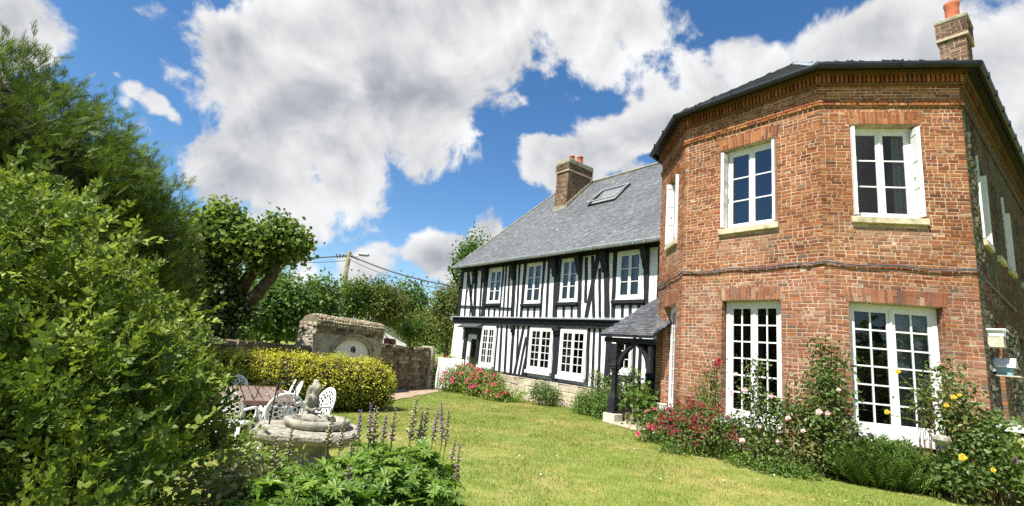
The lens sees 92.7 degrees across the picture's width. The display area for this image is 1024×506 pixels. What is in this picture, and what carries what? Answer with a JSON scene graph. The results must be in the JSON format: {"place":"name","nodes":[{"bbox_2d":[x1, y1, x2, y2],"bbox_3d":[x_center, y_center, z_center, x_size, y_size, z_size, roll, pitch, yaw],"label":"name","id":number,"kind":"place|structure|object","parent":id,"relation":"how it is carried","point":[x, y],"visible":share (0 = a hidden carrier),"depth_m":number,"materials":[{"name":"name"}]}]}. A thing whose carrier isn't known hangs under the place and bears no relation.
{"place":"outdoors","nodes":[
{"label":"outdoors","id":0,"kind":"place"},
{"bbox_2d":[389,386,445,399],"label":"gravel path","id":1,"kind":"structure","parent":0,"point":[403,393],"depth_m":18.99,"materials":[{"name":"beige gravel"}]},
{"bbox_2d":[0,0,1023,344],"label":"sky","id":2,"kind":"structure","parent":0,"point":[394,128],"materials":[{"name":"blue"}]},
{"bbox_2d":[35,338,1023,505],"bbox_3d":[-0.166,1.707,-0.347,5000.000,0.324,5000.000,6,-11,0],"label":"lawn","id":3,"kind":"structure","parent":0,"point":[582,496],"depth_m":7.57,"materials":[{"name":"plant"}]},
{"bbox_2d":[0,19,219,400],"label":"cypress tree","id":4,"kind":"object","parent":3,"relation":"on","point":[24,116],"visible":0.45,"depth_m":8.04,"materials":[{"name":"green plant"}]},
{"bbox_2d":[0,140,265,505],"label":"garden shrub","id":5,"kind":"object","parent":3,"relation":"on","point":[127,436],"visible":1,"depth_m":2.47,"materials":[{"name":"green plant"}]},
{"bbox_2d":[172,306,211,337],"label":"garden tree","id":6,"kind":"object","parent":3,"relation":"on","point":[197,316],"visible":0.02,"depth_m":17.88,"materials":[{"name":"green plant"}]},
{"bbox_2d":[165,446,287,505],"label":"variegated plant","id":7,"kind":"object","parent":3,"relation":"on","point":[240,473],"visible":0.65,"depth_m":3.18,"materials":[{"name":"green plant"}]},
{"bbox_2d":[196,389,258,448],"bbox_3d":[-3.855,2.277,6.623,0.596,0.894,0.588,7,-12,-6],"label":"garden chair","id":8,"kind":"object","parent":3,"relation":"on","point":[241,408],"visible":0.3,"depth_m":6.47,"materials":[{"name":"white metal"}]},
{"bbox_2d":[232,374,250,419],"bbox_3d":[-5.438,2.839,9.504,0.596,0.894,0.588,12,-13,-30],"label":"garden chair","id":9,"kind":"object","parent":3,"relation":"on","point":[244,379],"visible":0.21,"depth_m":9.80,"materials":[{"name":"white metal"}]},
{"bbox_2d":[164,186,324,339],"bbox_3d":[-7.754,1.020,13.400,4.347,5.947,2.209,6,-11,0],"label":"pollarded tree","id":10,"kind":"object","parent":3,"relation":"on","point":[268,248],"visible":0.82,"depth_m":13.35,"materials":[{"name":"green plant"}]},
{"bbox_2d":[211,385,294,449],"bbox_3d":[-4.221,2.595,7.761,1.060,0.740,2.100,12,-13,-29],"label":"garden table","id":11,"kind":"object","parent":3,"relation":"on","point":[258,400],"visible":0.52,"depth_m":7.65,"materials":[{"name":"brown wood"}]},
{"bbox_2d":[230,270,285,341],"bbox_3d":[-14.252,3.309,26.170,5.343,5.668,5.408,6,-11,0],"label":"garden tree","id":12,"kind":"object","parent":3,"relation":"on","point":[245,336],"visible":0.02,"depth_m":25.72,"materials":[{"name":"green plant"}]},
{"bbox_2d":[194,430,324,501],"bbox_3d":[-2.384,2.101,4.636,0.979,0.720,1.876,14,-14,-36],"label":"ferny groundcover","id":13,"kind":"object","parent":3,"relation":"on","point":[266,458],"visible":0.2,"depth_m":4.65,"materials":[{"name":"green plant"}]},
{"bbox_2d":[207,338,311,357],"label":"garden wall","id":14,"kind":"structure","parent":3,"relation":"on","point":[240,344],"depth_m":13.31,"materials":[{"name":"stone"}]},
{"bbox_2d":[258,424,267,450],"bbox_3d":[-3.064,2.338,5.975,0.061,0.656,1.170,11,-13,-24],"label":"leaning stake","id":15,"kind":"object","parent":3,"relation":"on","point":[265,429],"visible":0.38,"depth_m":5.60,"materials":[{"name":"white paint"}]},
{"bbox_2d":[232,266,303,340],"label":"garden tree","id":16,"kind":"object","parent":3,"relation":"on","point":[286,275],"visible":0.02,"depth_m":53.03,"materials":[{"name":"green plant"}]},
{"bbox_2d":[252,365,299,450],"bbox_3d":[-2.981,2.023,6.079,0.400,1.238,0.400,0,-13,24],"label":"hook stand","id":17,"kind":"object","parent":3,"relation":"on","point":[277,386],"visible":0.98,"depth_m":6.11,"materials":[{"name":"black metal"}]},
{"bbox_2d":[255,379,296,422],"bbox_3d":[-4.569,2.888,9.463,0.588,0.894,0.596,10,-12,-22],"label":"garden chair","id":18,"kind":"object","parent":3,"relation":"on","point":[284,412],"visible":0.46,"depth_m":9.30,"materials":[{"name":"white metal"}]},
{"bbox_2d":[255,393,304,448],"bbox_3d":[-3.132,2.320,6.612,0.596,0.894,0.588,12,-13,-28],"label":"garden chair","id":19,"kind":"object","parent":3,"relation":"on","point":[266,413],"visible":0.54,"depth_m":6.45,"materials":[{"name":"white metal"}]},
{"bbox_2d":[262,381,302,419],"bbox_3d":[-4.230,2.798,8.982,0.588,0.894,0.596,12,-13,-28],"label":"garden chair","id":20,"kind":"object","parent":3,"relation":"on","point":[299,387],"visible":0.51,"depth_m":9.01,"materials":[{"name":"white metal"}]},
{"bbox_2d":[236,267,331,344],"bbox_3d":[-8.702,2.731,18.291,3.627,4.719,3.448,10,-12,-19],"label":"garden tree","id":21,"kind":"object","parent":3,"relation":"on","point":[284,306],"visible":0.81,"depth_m":17.85,"materials":[{"name":"green plant"}]},
{"bbox_2d":[198,344,398,414],"bbox_3d":[-5.551,3.055,11.723,6.200,1.652,1.764,16,-15,-41],"label":"golden hedge","id":22,"kind":"object","parent":3,"relation":"on","point":[358,383],"visible":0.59,"depth_m":11.98,"materials":[{"name":"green plant"}]},
{"bbox_2d":[249,414,358,471],"bbox_3d":[-2.591,2.397,6.097,1.284,0.652,1.151,8,-12,-13],"label":"fountain","id":23,"kind":"object","parent":3,"relation":"on","point":[310,435],"visible":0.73,"depth_m":5.84,"materials":[{"name":"beige stone"}]},
{"bbox_2d":[301,379,329,421],"bbox_3d":[-2.468,1.911,6.260,0.431,0.550,0.272,1,-12,19],"label":"statue","id":24,"kind":"object","parent":23,"relation":"on","point":[311,403],"visible":0.88,"depth_m":6.25,"materials":[{"name":"stone"}]},
{"bbox_2d":[285,387,335,414],"bbox_3d":[-3.097,2.528,7.518,0.596,0.894,0.588,-4,-15,39],"label":"garden chair","id":25,"kind":"object","parent":3,"relation":"on","point":[324,406],"visible":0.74,"depth_m":7.70,"materials":[{"name":"white metal"}]},
{"bbox_2d":[293,267,350,333],"bbox_3d":[-7.920,2.987,19.854,2.207,4.978,2.415,-6,-16,44],"label":"garden tree","id":26,"kind":"object","parent":3,"relation":"on","point":[331,293],"visible":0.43,"depth_m":19.95,"materials":[{"name":"green plant"}]},
{"bbox_2d":[211,397,466,505],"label":"lupin clump","id":27,"kind":"object","parent":3,"relation":"on","point":[375,473],"visible":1,"depth_m":3.49,"materials":[{"name":"green plant"}]},
{"bbox_2d":[295,313,384,364],"bbox_3d":[-5.842,3.583,16.716,0.789,2.735,3.647,1,-12,22],"label":"stone gateway","id":28,"kind":"object","parent":3,"relation":"on","point":[357,337],"visible":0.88,"depth_m":16.23,"materials":[{"name":"grey stone"}]},
{"bbox_2d":[334,340,367,360],"bbox_3d":[-5.608,3.893,16.703,0.162,1.870,1.860,1,-12,22],"label":"door","id":29,"kind":"structure","parent":28,"relation":"in","point":[356,347],"depth_m":16.86,"materials":[{"name":"white paint"}]},
{"bbox_2d":[236,308,453,355],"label":"wood","id":30,"kind":"object","parent":3,"relation":"on","point":[437,348],"visible":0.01,"depth_m":99.42,"materials":[{"name":"green plant"}]},
{"bbox_2d":[336,251,368,316],"bbox_3d":[-10.337,3.431,29.993,2.087,7.254,0.399,5,-11,4],"label":"utility pole","id":31,"kind":"object","parent":3,"relation":"on","point":[347,264],"visible":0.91,"depth_m":30.47,"materials":[{"name":"wood"}]},
{"bbox_2d":[298,260,345,262],"bbox_3d":[-14.924,0.517,32.954,10.146,0.307,0.040,0,-13,27],"label":"overhead wire","id":32,"kind":"object","parent":31,"relation":"attached to","point":[321,262],"visible":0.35,"depth_m":31.71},
{"bbox_2d":[306,255,345,257],"bbox_3d":[-14.914,0.265,32.996,10.166,0.249,0.103,0,-13,27],"label":"overhead wire","id":33,"kind":"object","parent":31,"relation":"attached to","point":[337,256],"visible":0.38,"depth_m":31.22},
{"bbox_2d":[349,259,457,290],"bbox_3d":[-6.532,1.194,28.163,8.703,1.847,0.036,-1,-13,31],"label":"overhead wire","id":34,"kind":"object","parent":31,"relation":"attached to","point":[404,280],"visible":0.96,"depth_m":27.72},
{"bbox_2d":[350,255,459,287],"bbox_3d":[-6.469,0.968,28.257,8.705,1.944,0.103,-1,-13,30],"label":"overhead wire","id":35,"kind":"object","parent":31,"relation":"attached to","point":[403,274],"visible":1,"depth_m":27.89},
{"bbox_2d":[334,269,375,319],"bbox_3d":[-8.523,3.687,25.483,2.696,5.726,2.224,16,-16,-43],"label":"garden tree","id":36,"kind":"object","parent":3,"relation":"on","point":[357,291],"visible":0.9,"depth_m":25.40,"materials":[{"name":"green plant"}]},
{"bbox_2d":[357,272,416,331],"bbox_3d":[-7.293,3.924,26.741,3.900,5.998,3.746,6,-11,0],"label":"garden tree","id":37,"kind":"object","parent":3,"relation":"on","point":[389,308],"visible":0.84,"depth_m":26.45,"materials":[{"name":"green plant"}]},
{"bbox_2d":[371,317,406,345],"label":"garden shed","id":38,"kind":"structure","parent":3,"relation":"on","point":[389,337],"depth_m":31.59,"materials":[{"name":"white paint"}]},
{"bbox_2d":[383,338,395,344],"bbox_3d":[-7.983,6.511,31.337,0.721,2.020,0.040,8,-12,-12],"label":"door","id":39,"kind":"structure","parent":38,"relation":"in","point":[386,340],"depth_m":31.48,"materials":[{"name":"brown wood"}]},
{"bbox_2d":[379,344,429,389],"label":"garden wall","id":40,"kind":"structure","parent":3,"relation":"on","point":[409,366],"depth_m":19.94,"materials":[{"name":"stone"}]},
{"bbox_2d":[378,270,437,344],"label":"garden tree","id":41,"kind":"object","parent":3,"relation":"on","point":[419,296],"visible":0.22,"depth_m":40.24,"materials":[{"name":"green plant"}]},
{"bbox_2d":[392,314,431,346],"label":"garden tree","id":42,"kind":"object","parent":3,"relation":"on","point":[411,331],"visible":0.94,"depth_m":28.77,"materials":[{"name":"green plant"}]},
{"bbox_2d":[406,301,448,350],"bbox_3d":[-6.805,6.604,38.802,4.233,5.656,3.899,6,-11,0],"label":"garden tree","id":43,"kind":"object","parent":3,"relation":"on","point":[424,339],"visible":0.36,"depth_m":38.30,"materials":[{"name":"green plant"}]},
{"bbox_2d":[422,346,435,388],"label":"stone pier","id":44,"kind":"structure","parent":3,"relation":"on","point":[429,377],"depth_m":21.52,"materials":[{"name":"stone"}]},
{"bbox_2d":[422,278,459,357],"bbox_3d":[-3.957,4.725,30.462,3.240,6.553,3.386,11,-13,-26],"label":"garden tree","id":45,"kind":"object","parent":3,"relation":"on","point":[444,311],"visible":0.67,"depth_m":30.05,"materials":[{"name":"green plant"}]},
{"bbox_2d":[427,354,464,387],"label":"peony bush","id":46,"kind":"object","parent":3,"relation":"on","point":[435,371],"visible":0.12,"depth_m":22.19,"materials":[{"name":"green plant"}]},
{"bbox_2d":[431,357,484,392],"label":"peony bush","id":47,"kind":"object","parent":3,"relation":"on","point":[454,375],"visible":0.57,"depth_m":20.89,"materials":[{"name":"green plant"}]},
{"bbox_2d":[443,222,491,305],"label":"garden tree","id":48,"kind":"object","parent":3,"relation":"on","point":[467,250],"visible":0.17,"depth_m":43.98,"materials":[{"name":"green plant"}]},
{"bbox_2d":[453,365,506,397],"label":"peony bush","id":49,"kind":"object","parent":3,"relation":"on","point":[471,384],"visible":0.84,"depth_m":20.10,"materials":[{"name":"green plant"}]},
{"bbox_2d":[478,375,512,401],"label":"peony bush","id":50,"kind":"object","parent":3,"relation":"on","point":[494,394],"visible":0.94,"depth_m":18.77,"materials":[{"name":"green plant"}]},
{"bbox_2d":[496,387,527,401],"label":"daylily clump","id":51,"kind":"object","parent":3,"relation":"on","point":[511,396],"visible":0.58,"depth_m":18.87,"materials":[{"name":"green plant"}]},
{"bbox_2d":[523,378,564,406],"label":"shrub","id":52,"kind":"object","parent":3,"relation":"on","point":[545,394],"visible":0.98,"depth_m":18.17,"materials":[{"name":"green plant"}]},
{"bbox_2d":[564,384,621,419],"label":"leafy shrub","id":53,"kind":"object","parent":3,"relation":"on","point":[593,405],"visible":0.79,"depth_m":15.27,"materials":[{"name":"green plant"}]},
{"bbox_2d":[451,155,771,421],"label":"timbered house","id":54,"kind":"structure","parent":3,"relation":"on","point":[563,281],"depth_m":20.14,"materials":[{"name":"paint"}]},
{"bbox_2d":[465,334,476,369],"bbox_3d":[-1.945,5.021,23.926,0.170,2.030,0.900,14,-14,-36],"label":"door","id":55,"kind":"structure","parent":54,"relation":"in","point":[470,336],"depth_m":24.16,"materials":[{"name":"white paint"}]},
{"bbox_2d":[476,326,496,369],"bbox_3d":[-1.149,4.442,23.015,0.259,1.970,1.220,14,-14,-36],"label":"window","id":56,"kind":"structure","parent":54,"relation":"in","point":[491,351],"depth_m":22.95,"materials":[{"name":"white paint"}]},
{"bbox_2d":[486,268,502,303],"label":"window","id":57,"kind":"structure","parent":54,"relation":"in","point":[496,273],"depth_m":23.63,"materials":[{"name":"white paint"}]},
{"bbox_2d":[523,262,542,303],"bbox_3d":[1.000,1.330,21.355,0.212,1.790,1.160,14,-14,-36],"label":"window","id":58,"kind":"structure","parent":54,"relation":"in","point":[535,275],"depth_m":21.40,"materials":[{"name":"white paint"}]},
{"bbox_2d":[524,327,553,375],"bbox_3d":[1.174,4.021,20.113,0.265,1.900,1.540,14,-14,-36],"label":"window","id":59,"kind":"structure","parent":54,"relation":"in","point":[536,368],"depth_m":20.14,"materials":[{"name":"white paint"}]},
{"bbox_2d":[559,258,577,301],"bbox_3d":[2.349,1.102,19.663,0.213,1.780,1.070,14,-14,-36],"label":"window","id":60,"kind":"structure","parent":54,"relation":"in","point":[571,278],"depth_m":19.72,"materials":[{"name":"white paint"}]},
{"bbox_2d":[555,329,587,381],"bbox_3d":[2.320,3.877,18.655,0.262,1.920,1.500,14,-14,-36],"label":"window","id":61,"kind":"structure","parent":54,"relation":"in","point":[565,372],"depth_m":18.73,"materials":[{"name":"white paint"}]},
{"bbox_2d":[576,362,654,413],"bbox_3d":[3.240,4.489,16.072,1.852,1.898,3.001,15,-15,-39],"label":"climbing shrub","id":62,"kind":"object","parent":54,"relation":"attached to","point":[620,390],"visible":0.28,"depth_m":16.13,"materials":[{"name":"green plant"}]},
{"bbox_2d":[618,345,631,375],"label":"window","id":63,"kind":"structure","parent":54,"relation":"in","point":[629,359],"depth_m":16.54,"materials":[{"name":"white paint"}]},
{"bbox_2d":[615,249,642,299],"bbox_3d":[4.213,0.782,17.302,0.226,1.780,1.240,14,-14,-36],"label":"window","id":64,"kind":"structure","parent":54,"relation":"in","point":[634,281],"depth_m":17.33,"materials":[{"name":"white paint"}]},
{"bbox_2d":[646,349,655,395],"bbox_3d":[4.698,4.037,15.634,0.060,2.180,0.880,14,-14,-36],"label":"door","id":65,"kind":"structure","parent":54,"relation":"in","point":[651,378],"depth_m":15.82,"materials":[{"name":"black wood"}]},
{"bbox_2d":[607,373,658,425],"bbox_3d":[3.568,4.157,13.658,1.674,1.604,2.033,16,-15,-41],"label":"porch vine","id":66,"kind":"object","parent":3,"relation":"on","point":[645,396],"visible":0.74,"depth_m":13.45,"materials":[{"name":"green plant"}]},
{"bbox_2d":[630,404,663,442],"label":"pink rose","id":67,"kind":"object","parent":3,"relation":"on","point":[645,431],"visible":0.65,"depth_m":10.79,"materials":[{"name":"green plant"}]},
{"bbox_2d":[364,406,996,503],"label":"daisies","id":68,"kind":"object","parent":3,"relation":"on","point":[695,472],"visible":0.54,"depth_m":8.04,"materials":[{"name":"plant"}]},
{"bbox_2d":[644,388,742,459],"bbox_3d":[3.699,3.449,10.009,1.358,1.354,2.112,11,-13,-24],"label":"shrub rose","id":69,"kind":"object","parent":3,"relation":"on","point":[694,430],"visible":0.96,"depth_m":9.73,"materials":[{"name":"green plant"}]},
{"bbox_2d":[689,356,727,448],"bbox_3d":[4.188,3.184,10.386,0.749,1.969,0.665,-2,-14,33],"label":"wall rose","id":70,"kind":"object","parent":3,"relation":"on","point":[716,364],"depth_m":10.41,"materials":[{"name":"green plant"}]},
{"bbox_2d":[723,327,886,482],"bbox_3d":[5.244,2.684,8.989,2.443,2.768,1.545,0,-13,26],"label":"climbing rose","id":71,"kind":"object","parent":3,"relation":"on","point":[802,423],"visible":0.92,"depth_m":8.91,"materials":[{"name":"green plant"}]},
{"bbox_2d":[649,431,994,497],"bbox_3d":[5.851,3.898,9.066,6.227,0.525,3.324,0,-13,25],"label":"weedy border","id":72,"kind":"object","parent":3,"relation":"on","point":[786,469],"visible":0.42,"depth_m":8.55,"materials":[{"name":"green plant"}]},
{"bbox_2d":[649,0,1023,489],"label":"brick house","id":73,"kind":"structure","parent":3,"relation":"on","point":[917,163],"depth_m":10.63,"materials":[{"name":"brick"}]},
{"bbox_2d":[668,307,675,404],"bbox_3d":[4.437,2.753,13.151,0.077,2.642,1.120,5,-11,3],"label":"french door","id":74,"kind":"structure","parent":73,"relation":"in","point":[673,310],"depth_m":13.51,"materials":[{"name":"white paint"}]},
{"bbox_2d":[727,142,774,227],"bbox_3d":[5.792,-1.584,11.755,0.077,2.055,1.250,14,-14,-37],"label":"window","id":75,"kind":"structure","parent":73,"relation":"in","point":[751,151],"depth_m":11.86,"materials":[{"name":"white paint"}]},
{"bbox_2d":[726,301,781,423],"bbox_3d":[5.431,2.380,10.917,0.077,2.592,1.290,14,-14,-37],"label":"french door","id":76,"kind":"structure","parent":73,"relation":"in","point":[755,306],"depth_m":11.05,"materials":[{"name":"white paint"}]},
{"bbox_2d":[657,260,1016,311],"bbox_3d":[7.868,0.762,11.572,8.600,0.285,4.118,2,-12,18],"label":"wall cable","id":77,"kind":"object","parent":73,"relation":"attached to","point":[905,266],"depth_m":10.08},
{"bbox_2d":[855,129,915,217],"bbox_3d":[7.847,-1.665,10.454,1.250,2.065,0.185,3,-12,11],"label":"window","id":78,"kind":"structure","parent":73,"relation":"in","point":[902,194],"depth_m":10.38,"materials":[{"name":"white paint"}]},
{"bbox_2d":[849,303,945,437],"bbox_3d":[7.488,2.280,9.647,1.620,2.472,0.186,3,-12,11],"label":"french door","id":79,"kind":"structure","parent":73,"relation":"in","point":[906,348],"depth_m":9.62,"materials":[{"name":"white paint"}]},
{"bbox_2d":[986,328,1008,348],"bbox_3d":[9.404,1.655,9.446,0.380,0.350,0.280,14,-14,-37],"label":"nest box","id":80,"kind":"object","parent":73,"relation":"attached to","point":[996,338],"visible":0.98,"depth_m":9.37,"materials":[{"name":"wood"}]},
{"bbox_2d":[993,348,1023,377],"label":"bird house","id":81,"kind":"structure","parent":73,"relation":"attached to","point":[1005,367],"depth_m":9.47,"materials":[{"name":"blue paint"}]},
{"bbox_2d":[817,434,958,493],"bbox_3d":[6.302,3.478,8.249,2.092,0.888,1.413,6,-11,0],"label":"wispy herb","id":82,"kind":"object","parent":3,"relation":"on","point":[897,463],"visible":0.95,"depth_m":7.91,"materials":[{"name":"green plant"}]},
{"bbox_2d":[884,354,1023,505],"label":"yellow rose","id":83,"kind":"object","parent":3,"relation":"on","point":[983,429],"visible":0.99,"depth_m":7.71,"materials":[{"name":"green plant"}]},
{"bbox_2d":[970,415,1023,505],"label":"corner plant","id":84,"kind":"object","parent":3,"relation":"on","point":[1019,495],"visible":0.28,"depth_m":7.70,"materials":[{"name":"green plant"}]},
{"bbox_2d":[996,424,1023,502],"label":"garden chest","id":85,"kind":"object","parent":3,"relation":"on","point":[1011,493],"visible":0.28,"depth_m":8.07,"materials":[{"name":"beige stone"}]},
{"bbox_3d":[-2.792,5.431,21.796,1.074,1.333,0.677,6,-11,0],"label":"drying rack","id":86,"kind":"object","parent":3,"relation":"on","visible":0},
{"bbox_2d":[434,357,463,387],"bbox_3d":[-2.776,5.386,21.803,1.219,1.315,0.747,7,-12,-6],"label":"bed sheet","id":87,"kind":"object","parent":86,"relation":"hanging from","point":[443,363],"visible":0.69,"depth_m":21.55,"materials":[{"name":"white fabric"}]},
{"bbox_2d":[603,420,644,430],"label":"porch paving","id":88,"kind":"structure","parent":0,"point":[630,426],"depth_m":13.27,"materials":[{"name":"beige stone"}]},
{"bbox_2d":[622,396,656,423],"bbox_3d":[3.844,4.714,14.180,0.615,0.960,1.220,14,-14,-36],"label":"stone planter","id":89,"kind":"object","parent":88,"relation":"on","point":[625,409],"visible":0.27,"depth_m":14.27,"materials":[{"name":"stone"}]},
{"bbox_2d":[932,434,951,445],"bbox_3d":[6.609,2.864,7.477,0.261,0.166,0.218,6,-11,0],"label":"rock","id":90,"kind":"object","parent":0,"point":[941,439],"visible":1,"depth_m":7.43,"materials":[{"name":"stone"}]}
]}

